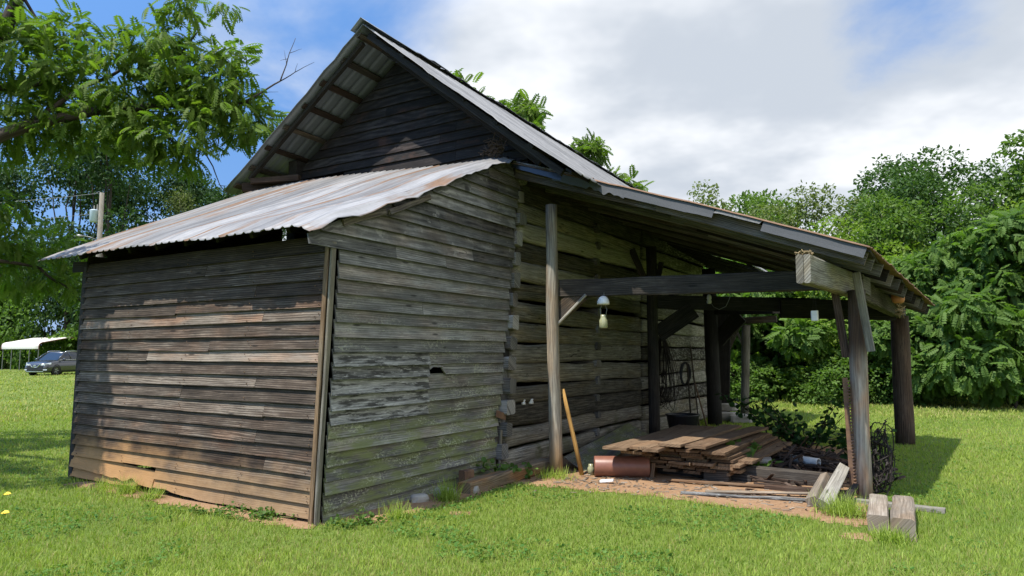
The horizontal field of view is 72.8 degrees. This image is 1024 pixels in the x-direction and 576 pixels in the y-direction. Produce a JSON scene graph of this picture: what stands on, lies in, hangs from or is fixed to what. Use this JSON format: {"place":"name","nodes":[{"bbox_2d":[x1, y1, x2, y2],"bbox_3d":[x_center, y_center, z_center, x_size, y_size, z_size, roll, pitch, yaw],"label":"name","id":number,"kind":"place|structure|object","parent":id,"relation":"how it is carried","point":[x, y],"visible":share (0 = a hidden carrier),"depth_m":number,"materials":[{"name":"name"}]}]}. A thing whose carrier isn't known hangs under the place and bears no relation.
{"place":"outdoors","nodes":[
{"label":"outdoors","id":0,"kind":"place"},
{"bbox_2d":[64,445,882,540],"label":"dirt","id":1,"kind":"structure","parent":0,"point":[659,478],"depth_m":7.75,"materials":[{"name":"soil"}]},
{"bbox_2d":[82,476,118,491],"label":"grass tuft","id":2,"kind":"object","parent":1,"relation":"on","point":[102,485],"visible":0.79,"depth_m":8.16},
{"bbox_2d":[106,475,142,494],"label":"grass tuft","id":3,"kind":"object","parent":1,"relation":"on","point":[125,488],"visible":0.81,"depth_m":7.93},
{"bbox_2d":[133,483,166,500],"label":"grass tuft","id":4,"kind":"object","parent":1,"relation":"on","point":[148,496],"visible":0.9,"depth_m":7.62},
{"bbox_2d":[162,501,249,519],"bbox_3d":[-2.979,2.232,6.948,0.981,0.181,0.437,-2,-6,19],"label":"weed","id":5,"kind":"object","parent":1,"relation":"on","point":[225,507],"visible":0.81,"depth_m":6.91,"materials":[{"name":"green plant"}]},
{"bbox_2d":[247,506,294,521],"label":"weed","id":6,"kind":"object","parent":1,"relation":"on","point":[265,514],"visible":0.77,"depth_m":6.71,"materials":[{"name":"green plant"}]},
{"bbox_2d":[324,507,393,530],"bbox_3d":[-1.414,2.161,6.452,0.641,0.195,0.309,4,-7,-39],"label":"weed","id":7,"kind":"object","parent":1,"relation":"on","point":[360,519],"visible":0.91,"depth_m":6.47,"materials":[{"name":"green plant"}]},
{"bbox_2d":[376,498,422,521],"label":"grass tuft","id":8,"kind":"object","parent":1,"relation":"on","point":[396,513],"visible":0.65,"depth_m":6.73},
{"bbox_2d":[415,476,467,503],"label":"grass tuft","id":9,"kind":"object","parent":1,"relation":"on","point":[449,495],"visible":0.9,"depth_m":7.50,"materials":[{"name":"plant"}]},
{"bbox_2d":[476,457,521,472],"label":"weed","id":10,"kind":"object","parent":1,"relation":"on","point":[503,467],"visible":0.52,"depth_m":8.66,"materials":[{"name":"green plant"}]},
{"bbox_2d":[458,457,549,493],"bbox_3d":[-0.032,2.332,8.676,0.214,0.208,1.855,-4,-6,34],"label":"timber","id":11,"kind":"object","parent":1,"relation":"on","point":[495,479],"visible":0.74,"depth_m":8.38,"materials":[{"name":"brown wood"}]},
{"bbox_2d":[532,464,577,480],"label":"grass tuft","id":12,"kind":"object","parent":1,"relation":"on","point":[562,473],"visible":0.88,"depth_m":8.83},
{"bbox_2d":[561,389,583,474],"bbox_3d":[0.799,1.905,9.200,0.303,1.131,0.065,-2,-6,17],"label":"pole","id":13,"kind":"object","parent":1,"relation":"on","point":[575,445],"visible":0.98,"depth_m":9.18,"materials":[{"name":"wood"}]},
{"bbox_2d":[564,423,646,470],"bbox_3d":[1.576,2.484,10.998,0.372,0.378,3.337,-2,-6,25],"label":"grey board","id":14,"kind":"object","parent":1,"relation":"on","point":[591,450],"visible":0.56,"depth_m":10.69,"materials":[{"name":"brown wood"}]},
{"bbox_2d":[594,456,649,477],"bbox_3d":[1.419,2.314,9.012,0.700,0.276,0.276,0,-5,3],"label":"clay pipe","id":15,"kind":"object","parent":1,"relation":"on","point":[623,466],"visible":0.95,"depth_m":8.90,"materials":[{"name":"ceramic"}]},
{"bbox_2d":[658,468,751,481],"bbox_3d":[2.470,2.404,8.960,1.200,0.088,0.093,-3,-6,32],"label":"bearer","id":16,"kind":"object","parent":1,"relation":"on","point":[741,477],"visible":0.46,"depth_m":8.93,"materials":[{"name":"brown wood"}]},
{"bbox_2d":[666,479,763,487],"bbox_3d":[2.729,2.341,8.276,1.768,0.047,0.097,-2,-6,24],"label":"slat","id":17,"kind":"object","parent":1,"relation":"on","point":[720,483],"visible":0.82,"depth_m":8.35,"materials":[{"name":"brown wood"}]},
{"bbox_2d":[704,465,730,481],"bbox_3d":[2.583,2.332,8.731,0.302,0.227,0.201,-3,-6,29],"label":"timber","id":18,"kind":"object","parent":1,"relation":"on","point":[719,475],"visible":0.38,"depth_m":8.63,"materials":[{"name":"grey wood"}]},
{"bbox_2d":[680,491,805,501],"bbox_3d":[2.569,2.298,7.664,1.383,0.032,0.106,-2,-6,19],"label":"slat","id":19,"kind":"object","parent":1,"relation":"on","point":[742,496],"visible":0.88,"depth_m":7.64,"materials":[{"name":"grey wood"}]},
{"bbox_2d":[705,490,808,494],"bbox_3d":[2.779,2.299,7.800,1.178,0.047,0.075,-1,-5,11],"label":"slat","id":20,"kind":"object","parent":1,"relation":"on","point":[753,492],"visible":0.83,"depth_m":7.80,"materials":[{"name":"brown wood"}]},
{"bbox_2d":[735,465,832,485],"bbox_3d":[3.342,2.319,8.559,1.254,0.177,0.172,-4,-7,36],"label":"timber","id":21,"kind":"object","parent":1,"relation":"on","point":[810,477],"visible":0.39,"depth_m":8.47,"materials":[{"name":"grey wood"}]},
{"bbox_2d":[714,390,896,451],"bbox_3d":[4.628,2.198,11.365,2.552,1.069,2.106,-5,-7,42],"label":"shrub","id":22,"kind":"object","parent":1,"relation":"on","point":[782,430],"visible":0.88,"depth_m":11.25,"materials":[{"name":"green plant"}]},
{"bbox_2d":[764,484,846,494],"bbox_3d":[3.353,2.303,7.926,0.902,0.084,0.119,-4,-6,33],"label":"slat","id":23,"kind":"object","parent":1,"relation":"on","point":[788,488],"visible":0.52,"depth_m":7.99,"materials":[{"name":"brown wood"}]},
{"bbox_2d":[805,472,829,506],"bbox_3d":[3.321,2.183,7.540,0.147,0.264,0.803,-3,-6,32],"label":"split post","id":24,"kind":"object","parent":1,"relation":"on","point":[821,482],"visible":0.86,"depth_m":7.44,"materials":[{"name":"grey wood"}]},
{"bbox_2d":[731,436,905,496],"bbox_3d":[4.064,2.332,9.550,2.355,0.617,4.340,-3,-6,32],"label":"bark debris","id":25,"kind":"object","parent":1,"relation":"on","point":[828,458],"visible":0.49,"depth_m":9.10,"materials":[{"name":"brown wood"}]},
{"bbox_2d":[814,463,849,508],"bbox_3d":[3.428,2.119,7.427,0.175,0.386,0.966,-4,-7,36],"label":"split post","id":26,"kind":"object","parent":1,"relation":"on","point":[836,480],"visible":0.88,"depth_m":7.38,"materials":[{"name":"grey wood"}]},
{"bbox_2d":[808,486,879,519],"bbox_3d":[3.295,2.118,6.875,0.760,0.264,0.879,0,-5,0],"label":"grass tuft","id":27,"kind":"object","parent":1,"relation":"on","point":[841,508],"visible":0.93,"depth_m":6.82,"materials":[{"name":"plant"}]},
{"bbox_2d":[828,428,870,459],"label":"weed","id":28,"kind":"object","parent":1,"relation":"on","point":[842,440],"visible":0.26,"depth_m":9.83,"materials":[{"name":"green plant"}]},
{"bbox_2d":[842,378,857,495],"bbox_3d":[3.802,1.676,7.820,0.119,1.322,0.049,-8,-10,58],"label":"rusty strip","id":29,"kind":"object","parent":1,"relation":"on","point":[849,437],"visible":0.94,"depth_m":7.82,"materials":[{"name":"metal"}]},
{"bbox_2d":[853,498,945,513],"bbox_3d":[4.005,2.263,7.226,0.853,0.055,0.111,-4,-7,36],"label":"timber","id":30,"kind":"object","parent":1,"relation":"on","point":[929,508],"visible":0.33,"depth_m":7.06,"materials":[{"name":"grey wood"}]},
{"bbox_2d":[480,134,507,158],"bbox_3d":[-0.257,-1.914,9.482,0.487,0.385,0.271,-3,-6,32],"label":"bird nest","id":31,"kind":"object","parent":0,"point":[493,146],"visible":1,"depth_m":9.44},
{"bbox_2d":[0,356,1023,575],"bbox_3d":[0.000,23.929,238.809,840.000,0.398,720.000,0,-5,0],"label":"ground","id":32,"kind":"structure","parent":0,"point":[113,505],"depth_m":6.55,"materials":[{"name":"plant"}]},
{"bbox_2d":[0,273,33,368],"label":"bush","id":33,"kind":"object","parent":32,"relation":"on","point":[5,365],"visible":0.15,"depth_m":74.87,"materials":[{"name":"green plant"}]},
{"bbox_2d":[0,160,56,339],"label":"oak tree","id":34,"kind":"object","parent":32,"relation":"on","point":[13,183],"visible":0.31,"depth_m":76.69,"materials":[{"name":"green plant"}]},
{"bbox_2d":[0,279,64,368],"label":"bush","id":35,"kind":"object","parent":32,"relation":"on","point":[26,331],"visible":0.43,"depth_m":71.64,"materials":[{"name":"green plant"}]},
{"bbox_2d":[1,337,77,369],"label":"carport","id":36,"kind":"object","parent":32,"relation":"on","point":[32,343],"visible":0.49,"depth_m":66.68,"materials":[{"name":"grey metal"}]},
{"bbox_2d":[24,351,76,374],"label":"parked suv","id":37,"kind":"object","parent":32,"relation":"on","point":[57,363],"visible":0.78,"depth_m":49.85,"materials":[{"name":"grey paint"}]},
{"bbox_2d":[33,271,79,360],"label":"bush","id":38,"kind":"object","parent":32,"relation":"on","point":[70,344],"visible":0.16,"depth_m":68.08,"materials":[{"name":"green plant"}]},
{"bbox_2d":[2,139,127,349],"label":"oak tree","id":39,"kind":"object","parent":32,"relation":"on","point":[56,179],"visible":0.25,"depth_m":71.63,"materials":[{"name":"green plant"}]},
{"bbox_2d":[12,121,161,326],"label":"oak tree","id":40,"kind":"object","parent":32,"relation":"on","point":[101,164],"visible":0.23,"depth_m":65.50,"materials":[{"name":"green plant"}]},
{"bbox_2d":[74,191,104,256],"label":"utility pole","id":41,"kind":"object","parent":32,"relation":"on","point":[95,216],"visible":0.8,"depth_m":45.49,"materials":[{"name":"grey wood"}]},
{"bbox_2d":[55,170,148,303],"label":"oak tree","id":42,"kind":"object","parent":32,"relation":"on","point":[77,202],"visible":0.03,"depth_m":83.22,"materials":[{"name":"green plant"}]},
{"bbox_2d":[55,170,164,330],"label":"oak tree","id":43,"kind":"object","parent":32,"relation":"on","point":[143,202],"visible":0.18,"depth_m":73.86,"materials":[{"name":"green plant"}]},
{"bbox_2d":[0,0,313,307],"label":"walnut tree","id":44,"kind":"object","parent":32,"relation":"on","point":[57,120],"visible":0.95,"depth_m":12.03,"materials":[{"name":"green plant"}]},
{"bbox_2d":[160,185,201,216],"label":"cedar tree","id":45,"kind":"object","parent":32,"relation":"on","point":[178,207],"visible":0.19,"depth_m":71.06,"materials":[{"name":"green plant"}]},
{"bbox_2d":[140,161,224,217],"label":"oak tree","id":46,"kind":"object","parent":32,"relation":"on","point":[175,182],"visible":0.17,"depth_m":74.16,"materials":[{"name":"green plant"}]},
{"bbox_2d":[450,68,506,106],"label":"walnut tree","id":47,"kind":"object","parent":32,"relation":"on","point":[457,73],"depth_m":24.16,"materials":[{"name":"green plant"}]},
{"bbox_2d":[39,17,934,525],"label":"log barn","id":48,"kind":"structure","parent":32,"relation":"on","point":[407,309],"depth_m":8.56,"materials":[{"name":"grey wood"}]},
{"bbox_2d":[597,295,608,327],"bbox_3d":[1.186,0.285,9.031,0.164,0.474,0.164,-3,-6,32],"label":"hanging jar","id":49,"kind":"object","parent":48,"relation":"hanging from","point":[601,301],"visible":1,"depth_m":8.98,"materials":[{"name":"glass"}]},
{"bbox_2d":[658,337,678,411],"bbox_3d":[2.960,1.616,13.586,0.609,1.585,0.145,-3,-6,32],"label":"wire hank","id":50,"kind":"object","parent":48,"relation":"hanging from","point":[664,359],"visible":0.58,"depth_m":13.53,"materials":[{"name":"metal"}]},
{"bbox_2d":[870,419,896,495],"bbox_3d":[4.149,1.919,7.858,0.352,0.882,0.167,-3,-6,32],"label":"barbed wire","id":51,"kind":"object","parent":48,"relation":"hanging from","point":[875,444],"visible":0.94,"depth_m":7.82,"materials":[{"name":"metal"}]},
{"bbox_2d":[891,295,905,317],"bbox_3d":[5.739,0.255,10.297,0.177,0.380,0.727,-3,-6,32],"label":"dried bouquet","id":52,"kind":"object","parent":48,"relation":"attached to","point":[897,301],"visible":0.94,"depth_m":10.13,"materials":[{"name":"plant"}]},
{"bbox_2d":[0,433,1023,575],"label":"clover","id":53,"kind":"object","parent":32,"relation":"on","point":[456,544],"visible":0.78,"depth_m":6.28,"materials":[{"name":"green plant"}]},
{"bbox_2d":[498,89,552,130],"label":"walnut tree","id":54,"kind":"object","parent":32,"relation":"on","point":[533,114],"visible":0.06,"depth_m":24.78,"materials":[{"name":"green plant"}]},
{"bbox_2d":[568,128,653,191],"bbox_3d":[2.893,-0.836,25.328,3.716,10.087,4.307,4,-7,-37],"label":"walnut tree","id":55,"kind":"object","parent":32,"relation":"on","point":[585,147],"visible":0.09,"depth_m":25.39,"materials":[{"name":"green plant"}]},
{"bbox_2d":[665,413,699,427],"bbox_3d":[3.343,2.673,13.602,0.670,0.410,0.670,-3,-6,32],"label":"tub","id":56,"kind":"object","parent":32,"relation":"on","point":[674,419],"visible":0.69,"depth_m":13.38,"materials":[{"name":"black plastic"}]},
{"bbox_2d":[687,179,733,256],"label":"sparse tree","id":57,"kind":"object","parent":32,"relation":"on","point":[709,192],"visible":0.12,"depth_m":36.64,"materials":[{"name":"green plant"}]},
{"bbox_2d":[730,315,761,375],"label":"understory tree","id":58,"kind":"object","parent":32,"relation":"on","point":[735,354],"visible":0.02,"depth_m":23.66,"materials":[{"name":"green plant"}]},
{"bbox_2d":[720,190,796,257],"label":"ash tree","id":59,"kind":"object","parent":32,"relation":"on","point":[739,203],"visible":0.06,"depth_m":40.05,"materials":[{"name":"green plant"}]},
{"bbox_2d":[730,354,791,401],"bbox_3d":[7.818,3.130,23.175,2.598,1.825,2.644,1,-5,-6],"label":"bush","id":60,"kind":"object","parent":32,"relation":"on","point":[734,386],"visible":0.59,"depth_m":22.78,"materials":[{"name":"green plant"}]},
{"bbox_2d":[745,202,799,270],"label":"hickory tree","id":61,"kind":"object","parent":32,"relation":"on","point":[776,209],"visible":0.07,"depth_m":36.16,"materials":[{"name":"green plant"}]},
{"bbox_2d":[717,269,838,399],"bbox_3d":[8.990,1.757,24.338,5.398,5.105,5.803,5,-7,-44],"label":"understory tree","id":62,"kind":"object","parent":32,"relation":"on","point":[780,350],"visible":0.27,"depth_m":22.74,"materials":[{"name":"green plant"}]},
{"bbox_2d":[741,188,819,231],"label":"ash tree","id":63,"kind":"object","parent":32,"relation":"on","point":[773,194],"visible":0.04,"depth_m":42.58,"materials":[{"name":"green plant"}]},
{"bbox_2d":[779,180,855,239],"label":"hickory tree","id":64,"kind":"object","parent":32,"relation":"on","point":[815,204],"visible":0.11,"depth_m":38.19,"materials":[{"name":"green plant"}]},
{"bbox_2d":[773,290,868,402],"bbox_3d":[10.853,1.601,23.203,4.398,4.808,3.590,1,-5,-13],"label":"understory tree","id":65,"kind":"object","parent":32,"relation":"on","point":[823,294],"visible":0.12,"depth_m":22.52,"materials":[{"name":"green plant"}]},
{"bbox_2d":[762,294,890,398],"bbox_3d":[11.953,1.518,24.574,6.109,5.705,5.682,0,-5,2],"label":"understory tree","id":66,"kind":"object","parent":32,"relation":"on","point":[870,361],"visible":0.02,"depth_m":22.55,"materials":[{"name":"green plant"}]},
{"bbox_2d":[787,355,871,404],"bbox_3d":[9.786,2.987,21.659,2.350,1.825,2.309,5,-7,-40],"label":"bush","id":67,"kind":"object","parent":32,"relation":"on","point":[817,393],"visible":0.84,"depth_m":21.48,"materials":[{"name":"green plant"}]},
{"bbox_2d":[809,213,915,258],"bbox_3d":[14.802,0.659,30.733,5.126,8.065,5.342,4,-7,-36],"label":"maple tree","id":68,"kind":"object","parent":32,"relation":"on","point":[887,242],"visible":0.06,"depth_m":30.80,"materials":[{"name":"green plant"}]},
{"bbox_2d":[825,189,923,244],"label":"hickory tree","id":69,"kind":"object","parent":32,"relation":"on","point":[841,209],"visible":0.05,"depth_m":40.31,"materials":[{"name":"green plant"}]},
{"bbox_2d":[867,494,888,532],"bbox_3d":[3.511,2.155,6.661,0.177,0.182,1.054,-3,-6,28],"label":"wood block","id":70,"kind":"object","parent":32,"relation":"on","point":[877,510],"depth_m":6.34,"materials":[{"name":"wood"}]},
{"bbox_2d":[835,208,933,255],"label":"maple tree","id":71,"kind":"object","parent":32,"relation":"on","point":[913,245],"visible":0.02,"depth_m":33.43,"materials":[{"name":"green plant"}]},
{"bbox_2d":[849,190,948,262],"bbox_3d":[17.798,0.033,32.944,5.489,9.612,7.406,2,-6,-21],"label":"ash tree","id":72,"kind":"object","parent":32,"relation":"on","point":[890,231],"visible":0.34,"depth_m":32.70,"materials":[{"name":"green plant"}]},
{"bbox_2d":[890,495,916,541],"bbox_3d":[3.624,2.126,6.433,0.202,0.212,1.102,-3,-6,30],"label":"wood block","id":73,"kind":"object","parent":32,"relation":"on","point":[902,512],"depth_m":6.13,"materials":[{"name":"wood"}]},
{"bbox_2d":[842,250,965,405],"bbox_3d":[12.634,1.287,22.296,3.471,5.186,5.102,-3,-6,32],"label":"sumac tree","id":74,"kind":"object","parent":32,"relation":"on","point":[914,269],"visible":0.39,"depth_m":20.94,"materials":[{"name":"green plant"}]},
{"bbox_2d":[868,356,943,405],"bbox_3d":[11.844,2.878,21.583,2.350,2.085,2.309,-2,-6,20],"label":"bush","id":75,"kind":"object","parent":32,"relation":"on","point":[885,395],"visible":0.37,"depth_m":21.34,"materials":[{"name":"green plant"}]},
{"bbox_2d":[839,160,978,252],"bbox_3d":[21.695,-0.676,37.513,7.503,11.848,7.208,3,-6,-32],"label":"oak tree","id":76,"kind":"object","parent":32,"relation":"on","point":[906,187],"visible":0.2,"depth_m":36.97,"materials":[{"name":"green plant"}]},
{"bbox_2d":[837,144,997,252],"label":"oak tree","id":77,"kind":"object","parent":32,"relation":"on","point":[885,171],"visible":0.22,"depth_m":41.21,"materials":[{"name":"green plant"}]},
{"bbox_2d":[905,203,1023,408],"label":"sumac tree","id":78,"kind":"object","parent":32,"relation":"on","point":[981,281],"visible":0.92,"depth_m":19.74,"materials":[{"name":"green plant"}]},
{"bbox_2d":[930,158,1023,245],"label":"oak tree","id":79,"kind":"object","parent":32,"relation":"on","point":[994,173],"visible":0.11,"depth_m":43.43,"materials":[{"name":"green plant"}]},
{"bbox_2d":[932,129,1023,234],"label":"ash tree","id":80,"kind":"object","parent":32,"relation":"on","point":[1016,169],"visible":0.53,"depth_m":30.82,"materials":[{"name":"green plant"}]},
{"bbox_2d":[0,370,1023,422],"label":"grass","id":81,"kind":"structure","parent":0,"point":[40,402],"depth_m":21.16,"materials":[{"name":"plant"}]},
{"bbox_2d":[0,0,1023,345],"label":"sky","id":82,"kind":"structure","parent":0,"point":[740,96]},
{"bbox_2d":[534,474,868,515],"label":"wood chips","id":83,"kind":"object","parent":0,"point":[637,486],"visible":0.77,"depth_m":8.20,"materials":[{"name":"wood"}]},
{"bbox_2d":[864,521,921,546],"bbox_3d":[3.227,2.070,5.887,0.484,0.175,0.521,-2,-6,22],"label":"grass tuft","id":84,"kind":"object","parent":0,"point":[883,535],"visible":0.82,"depth_m":5.88,"materials":[{"name":"plant"}]},
{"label":"plank","id":85,"kind":"object","parent":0,"visible":0},
{"bbox_2d":[696,468,715,472],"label":"plank","id":86,"kind":"object","parent":85,"relation":"on","point":[705,470],"visible":0.08,"depth_m":8.68,"materials":[{"name":"brown wood"}]},
{"bbox_2d":[687,465,708,468],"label":"plank","id":87,"kind":"object","parent":86,"relation":"on","point":[696,466],"visible":0.06,"depth_m":8.72,"materials":[{"name":"brown wood"}]},
{"bbox_2d":[692,460,719,466],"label":"plank","id":88,"kind":"object","parent":87,"relation":"on","point":[709,464],"visible":0.12,"depth_m":8.61,"materials":[{"name":"brown wood"}]},
{"bbox_2d":[686,458,710,461],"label":"plank","id":89,"kind":"object","parent":88,"relation":"on","point":[701,460],"visible":0.09,"depth_m":8.73,"materials":[{"name":"brown wood"}]},
{"bbox_2d":[681,455,706,458],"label":"plank","id":90,"kind":"object","parent":89,"relation":"on","point":[694,457],"visible":0.09,"depth_m":8.68,"materials":[{"name":"brown wood"}]},
{"bbox_2d":[679,452,703,456],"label":"plank","id":91,"kind":"object","parent":90,"relation":"on","point":[691,454],"visible":0.09,"depth_m":8.64,"materials":[{"name":"brown wood"}]},
{"bbox_2d":[675,430,734,452],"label":"plank","id":92,"kind":"object","parent":91,"relation":"on","point":[687,450],"visible":0.11,"depth_m":8.65,"materials":[{"name":"brown wood"}]},
{"bbox_2d":[658,424,741,447],"bbox_3d":[2.695,2.055,9.734,0.295,0.046,2.750,-3,-6,33],"label":"plank","id":93,"kind":"object","parent":92,"relation":"on","point":[683,441],"visible":0.88,"depth_m":9.55,"materials":[{"name":"brown wood"}]},
{"bbox_2d":[685,426,768,448],"bbox_3d":[3.007,2.032,9.531,0.264,0.039,2.700,-4,-7,35],"label":"plank","id":94,"kind":"object","parent":92,"relation":"on","point":[707,443],"visible":1,"depth_m":9.23,"materials":[{"name":"brown wood"}]},
{"bbox_2d":[711,439,780,463],"bbox_3d":[3.321,2.254,9.695,0.276,0.045,2.600,-4,-6,33],"label":"plank","id":95,"kind":"object","parent":88,"relation":"on","point":[734,460],"visible":0.37,"depth_m":8.92,"materials":[{"name":"brown wood"}]},
{"bbox_2d":[707,436,777,459],"bbox_3d":[3.260,2.206,9.678,0.278,0.043,2.600,-4,-6,33],"label":"plank","id":96,"kind":"object","parent":95,"relation":"on","point":[746,450],"visible":0.46,"depth_m":9.11,"materials":[{"name":"brown wood"}]},
{"bbox_2d":[704,434,771,457],"bbox_3d":[3.184,2.159,9.636,0.265,0.040,2.600,-3,-6,32],"label":"plank","id":97,"kind":"object","parent":96,"relation":"on","point":[746,446],"visible":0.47,"depth_m":8.98,"materials":[{"name":"brown wood"}]},
{"bbox_2d":[701,432,769,455],"bbox_3d":[3.119,2.118,9.550,0.296,0.043,2.500,-3,-6,32],"label":"plank","id":98,"kind":"object","parent":97,"relation":"on","point":[722,449],"visible":0.67,"depth_m":9.05,"materials":[{"name":"brown wood"}]},
{"bbox_2d":[729,447,785,473],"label":"plank","id":99,"kind":"object","parent":85,"relation":"on","point":[739,470],"visible":0.11,"depth_m":8.60,"materials":[{"name":"brown wood"}]},
{"bbox_2d":[710,466,737,470],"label":"plank","id":100,"kind":"object","parent":99,"relation":"on","point":[723,468],"visible":0.06,"depth_m":8.56,"materials":[{"name":"brown wood"}]},
{"bbox_2d":[718,463,748,467],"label":"plank","id":101,"kind":"object","parent":100,"relation":"on","point":[736,465],"visible":0.15,"depth_m":8.56,"materials":[{"name":"brown wood"}]},
{"bbox_2d":[736,441,791,463],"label":"plank","id":102,"kind":"object","parent":101,"relation":"on","point":[765,452],"visible":0.86,"depth_m":9.37,"materials":[{"name":"brown wood"}]},
{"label":"plank","id":103,"kind":"object","parent":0,"visible":0},
{"bbox_2d":[649,459,669,462],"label":"plank","id":104,"kind":"object","parent":103,"relation":"on","point":[659,461],"visible":0.06,"depth_m":8.91,"materials":[{"name":"brown wood"}]},
{"bbox_2d":[638,454,659,459],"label":"plank","id":105,"kind":"object","parent":104,"relation":"on","point":[656,457],"visible":0.08,"depth_m":8.92,"materials":[{"name":"brown wood"}]},
{"bbox_2d":[631,452,658,455],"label":"plank","id":106,"kind":"object","parent":105,"relation":"on","point":[651,454],"visible":0.08,"depth_m":8.90,"materials":[{"name":"brown wood"}]},
{"bbox_2d":[621,449,647,454],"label":"plank","id":107,"kind":"object","parent":106,"relation":"on","point":[634,451],"visible":0.12,"depth_m":8.75,"materials":[{"name":"brown wood"}]},
{"bbox_2d":[602,425,694,450],"bbox_3d":[2.070,2.129,9.973,0.325,0.047,3.100,-3,-6,31],"label":"plank","id":108,"kind":"object","parent":107,"relation":"on","point":[623,445],"visible":0.62,"depth_m":9.63,"materials":[{"name":"brown wood"}]},
{"bbox_2d":[629,426,713,449],"bbox_3d":[2.322,2.097,9.793,0.266,0.049,2.900,-3,-6,31],"label":"plank","id":109,"kind":"object","parent":107,"relation":"on","point":[655,442],"visible":0.62,"depth_m":9.73,"materials":[{"name":"brown wood"}]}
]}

